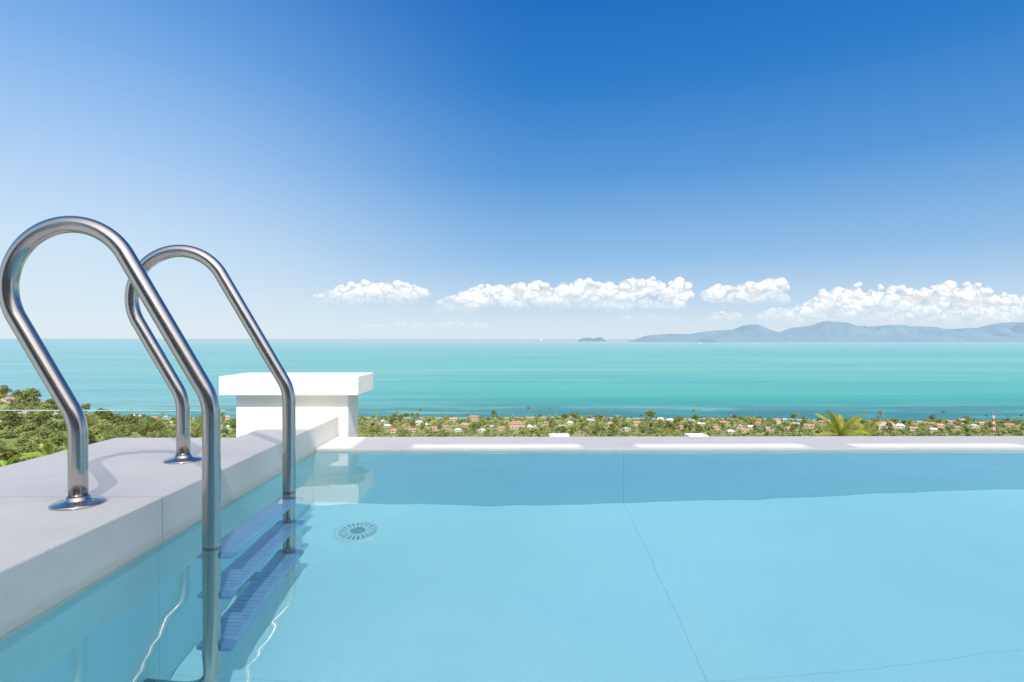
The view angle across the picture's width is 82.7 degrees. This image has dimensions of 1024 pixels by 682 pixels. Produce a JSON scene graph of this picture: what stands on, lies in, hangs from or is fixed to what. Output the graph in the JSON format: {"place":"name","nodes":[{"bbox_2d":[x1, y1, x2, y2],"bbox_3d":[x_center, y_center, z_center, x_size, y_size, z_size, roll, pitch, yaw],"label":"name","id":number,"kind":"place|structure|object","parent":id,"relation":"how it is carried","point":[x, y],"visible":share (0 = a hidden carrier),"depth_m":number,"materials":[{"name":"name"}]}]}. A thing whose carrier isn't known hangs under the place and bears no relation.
{"place":"outdoors","nodes":[
{"label":"outdoors","id":0,"kind":"place"},
{"bbox_2d":[333,279,427,297],"bbox_3d":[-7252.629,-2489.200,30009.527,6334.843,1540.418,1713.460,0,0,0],"label":"cloud","id":1,"kind":"structure","parent":0,"point":[372,289],"depth_m":29690.16,"materials":[{"name":"white"}]},
{"bbox_2d":[0,450,1023,681],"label":"pool water","id":2,"kind":"structure","parent":0,"point":[634,566],"depth_m":1.21,"materials":[{"name":"blue liquid"}]},
{"bbox_2d":[0,339,1023,420],"bbox_3d":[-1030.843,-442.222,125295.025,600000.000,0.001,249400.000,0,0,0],"label":"sea","id":3,"kind":"structure","parent":0,"point":[901,381],"depth_m":1934.33,"materials":[{"name":"liquid"}]},
{"bbox_2d":[578,337,605,340],"bbox_3d":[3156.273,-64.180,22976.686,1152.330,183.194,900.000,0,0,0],"label":"islet","id":4,"kind":"object","parent":3,"relation":"in","point":[593,339],"visible":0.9,"depth_m":22715.39,"materials":[{"name":"blue stone"}]},
{"bbox_2d":[698,338,715,341],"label":"islet","id":5,"kind":"object","parent":3,"relation":"on","point":[706,340],"visible":0.88,"depth_m":17160.22,"materials":[{"name":"blue stone"}]},
{"bbox_2d":[625,321,1023,341],"bbox_3d":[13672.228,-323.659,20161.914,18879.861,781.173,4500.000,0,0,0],"label":"mountain island","id":6,"kind":"structure","parent":3,"relation":"on","point":[827,331],"depth_m":18770.12,"materials":[{"name":"blue stone"}]},
{"bbox_2d":[0,402,1023,436],"bbox_3d":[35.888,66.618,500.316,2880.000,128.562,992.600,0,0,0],"label":"ground","id":7,"kind":"structure","parent":0,"point":[450,429],"depth_m":782.96,"materials":[{"name":"green plant"}]},
{"bbox_2d":[0,387,9,393],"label":"tree","id":8,"kind":"object","parent":7,"relation":"on","point":[3,391],"visible":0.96,"depth_m":245.49,"materials":[{"name":"green plant"}]},
{"bbox_2d":[0,385,11,391],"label":"tree","id":9,"kind":"object","parent":7,"relation":"on","point":[1,386],"visible":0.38,"depth_m":264.38,"materials":[{"name":"green plant"}]},
{"bbox_2d":[1,405,16,409],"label":"tree","id":10,"kind":"object","parent":7,"relation":"on","point":[11,407],"visible":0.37,"depth_m":214.06,"materials":[{"name":"green plant"}]},
{"bbox_2d":[0,396,18,404],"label":"boulder","id":11,"kind":"object","parent":7,"relation":"on","point":[4,400],"visible":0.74,"depth_m":232.18,"materials":[{"name":"stone"}]},
{"bbox_2d":[19,388,30,399],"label":"tree","id":12,"kind":"object","parent":7,"relation":"on","point":[25,393],"visible":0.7,"depth_m":250.74,"materials":[{"name":"green plant"}]},
{"bbox_2d":[0,393,58,409],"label":"hillside scrub","id":13,"kind":"object","parent":7,"relation":"on","point":[29,403],"visible":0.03,"depth_m":237.80,"materials":[{"name":"green plant"}]},
{"bbox_2d":[26,387,40,405],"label":"tree","id":14,"kind":"object","parent":7,"relation":"on","point":[33,393],"visible":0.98,"depth_m":249.09,"materials":[{"name":"green plant"}]},
{"bbox_2d":[46,398,54,408],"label":"tree","id":15,"kind":"object","parent":7,"relation":"on","point":[51,401],"visible":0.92,"depth_m":249.74,"materials":[{"name":"green plant"}]},
{"bbox_2d":[81,403,90,409],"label":"tree","id":16,"kind":"object","parent":7,"relation":"on","point":[84,406],"visible":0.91,"depth_m":273.99,"materials":[{"name":"green plant"}]},
{"bbox_2d":[470,415,479,420],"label":"house","id":17,"kind":"structure","parent":7,"relation":"on","point":[474,417],"depth_m":839.84,"materials":[{"name":"tile"}]},
{"bbox_2d":[472,422,477,430],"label":"tree","id":18,"kind":"object","parent":7,"relation":"on","point":[474,425],"visible":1,"depth_m":731.46,"materials":[{"name":"green plant"}]},
{"bbox_2d":[497,426,505,430],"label":"house","id":19,"kind":"structure","parent":7,"relation":"on","point":[499,428],"depth_m":748.67,"materials":[{"name":"tile"}]},
{"bbox_2d":[508,421,524,428],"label":"house","id":20,"kind":"structure","parent":7,"relation":"on","point":[514,424],"depth_m":764.58,"materials":[{"name":"tile"}]},
{"bbox_2d":[549,433,569,436],"bbox_3d":[0.408,2.643,5.015,0.170,3.670,0.170,0,0,0],"label":"terrace post","id":21,"kind":"object","parent":7,"relation":"on","point":[558,434],"visible":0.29,"depth_m":5.01,"materials":[{"name":"white paint"}]},
{"bbox_2d":[610,426,616,435],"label":"tree","id":22,"kind":"object","parent":7,"relation":"on","point":[614,429],"visible":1,"depth_m":695.78,"materials":[{"name":"green plant"}]},
{"bbox_2d":[645,409,656,416],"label":"tree","id":23,"kind":"object","parent":7,"relation":"on","point":[649,413],"visible":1,"depth_m":823.35,"materials":[{"name":"green plant"}]},
{"bbox_2d":[651,427,658,432],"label":"tree","id":24,"kind":"object","parent":7,"relation":"on","point":[654,430],"visible":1,"depth_m":698.73,"materials":[{"name":"green plant"}]},
{"bbox_2d":[658,418,664,427],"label":"tree","id":25,"kind":"object","parent":7,"relation":"on","point":[661,422],"visible":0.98,"depth_m":759.05,"materials":[{"name":"green plant"}]},
{"bbox_2d":[358,414,1023,436],"bbox_3d":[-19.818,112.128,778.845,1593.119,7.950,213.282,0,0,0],"label":"coastal woodland","id":26,"kind":"object","parent":7,"relation":"on","point":[921,430],"visible":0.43,"depth_m":741.94,"materials":[{"name":"green plant"}]},
{"bbox_2d":[684,433,707,435],"bbox_3d":[1.593,2.643,5.025,0.170,3.670,0.170,0,0,0],"label":"terrace post","id":27,"kind":"object","parent":7,"relation":"on","point":[694,434],"visible":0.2,"depth_m":5.03,"materials":[{"name":"white paint"}]},
{"bbox_2d":[772,418,780,423],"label":"house","id":28,"kind":"structure","parent":7,"relation":"on","point":[778,420],"depth_m":809.63,"materials":[{"name":"tile"}]},
{"bbox_2d":[790,412,798,418],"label":"tree","id":29,"kind":"object","parent":7,"relation":"on","point":[793,415],"visible":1,"depth_m":823.55,"materials":[{"name":"green plant"}]},
{"bbox_2d":[804,423,814,427],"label":"house","id":30,"kind":"structure","parent":7,"relation":"on","point":[809,425],"depth_m":770.29,"materials":[{"name":"tile"}]},
{"bbox_2d":[815,410,869,435],"bbox_3d":[11.448,6.978,20.090,2.061,9.229,2.062,0,0,-36],"label":"palm tree","id":31,"kind":"object","parent":7,"relation":"on","point":[838,425],"visible":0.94,"depth_m":20.09,"materials":[{"name":"green plant"}]},
{"bbox_2d":[855,420,882,435],"bbox_3d":[14.588,7.950,24.120,1.429,9.353,1.372,0,0,-24],"label":"palm tree","id":32,"kind":"object","parent":7,"relation":"on","point":[862,428],"visible":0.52,"depth_m":24.01,"materials":[{"name":"green plant"}]},
{"bbox_2d":[872,422,895,430],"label":"house","id":33,"kind":"structure","parent":7,"relation":"on","point":[881,426],"depth_m":750.07,"materials":[{"name":"tile"}]},
{"bbox_2d":[895,424,904,427],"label":"house","id":34,"kind":"structure","parent":7,"relation":"on","point":[900,426],"depth_m":770.96,"materials":[{"name":"white concrete"}]},
{"bbox_2d":[991,412,995,433],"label":"radio mast","id":35,"kind":"object","parent":7,"relation":"on","point":[993,426],"visible":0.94,"depth_m":709.30,"materials":[{"name":"metal"}]},
{"bbox_2d":[1004,423,1013,426],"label":"house","id":36,"kind":"structure","parent":7,"relation":"on","point":[1009,424],"depth_m":780.32,"materials":[{"name":"tile"}]},
{"bbox_2d":[0,0,1023,338],"label":"sky","id":37,"kind":"structure","parent":0,"point":[311,148],"materials":[{"name":"blue"}]},
{"bbox_2d":[451,277,694,306],"bbox_3d":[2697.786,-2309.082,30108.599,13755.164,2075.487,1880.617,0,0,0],"label":"cloud","id":38,"kind":"structure","parent":0,"point":[566,292],"depth_m":29738.61,"materials":[{"name":"white"}]},
{"bbox_2d":[700,277,788,301],"bbox_3d":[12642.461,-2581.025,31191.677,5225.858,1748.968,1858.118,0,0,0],"label":"cloud","id":39,"kind":"structure","parent":0,"point":[749,287],"depth_m":30718.68,"materials":[{"name":"white"}]},
{"bbox_2d":[784,280,1023,316],"bbox_3d":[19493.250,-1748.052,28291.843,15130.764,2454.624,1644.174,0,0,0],"label":"cloud","id":40,"kind":"structure","parent":0,"point":[854,298],"depth_m":28060.16,"materials":[{"name":"white"}]},
{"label":"left pool wall","id":41,"kind":"structure","parent":0,"visible":0},
{"bbox_2d":[0,416,338,635],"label":"pool deck","id":42,"kind":"structure","parent":41,"relation":"on","point":[49,558],"depth_m":1.45,"materials":[{"name":"white concrete"}]},
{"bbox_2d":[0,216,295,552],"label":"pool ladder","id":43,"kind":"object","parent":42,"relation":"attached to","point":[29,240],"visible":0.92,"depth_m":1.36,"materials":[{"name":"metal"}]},
{"bbox_2d":[219,373,372,436],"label":"pillar","id":44,"kind":"structure","parent":41,"relation":"attached to","point":[258,400],"depth_m":2.94,"materials":[{"name":"white paint"}]},
{"bbox_2d":[0,410,235,466],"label":"glass railing","id":45,"kind":"object","parent":44,"relation":"attached to","point":[25,435],"depth_m":3.04,"materials":[{"name":"clear glass"}]},
{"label":"far pool wall","id":46,"kind":"structure","parent":0,"visible":0},
{"bbox_2d":[316,436,1023,450],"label":"pool coping","id":47,"kind":"object","parent":46,"relation":"on","point":[773,443],"visible":0.84,"depth_m":2.70,"materials":[{"name":"white concrete"}]}
]}

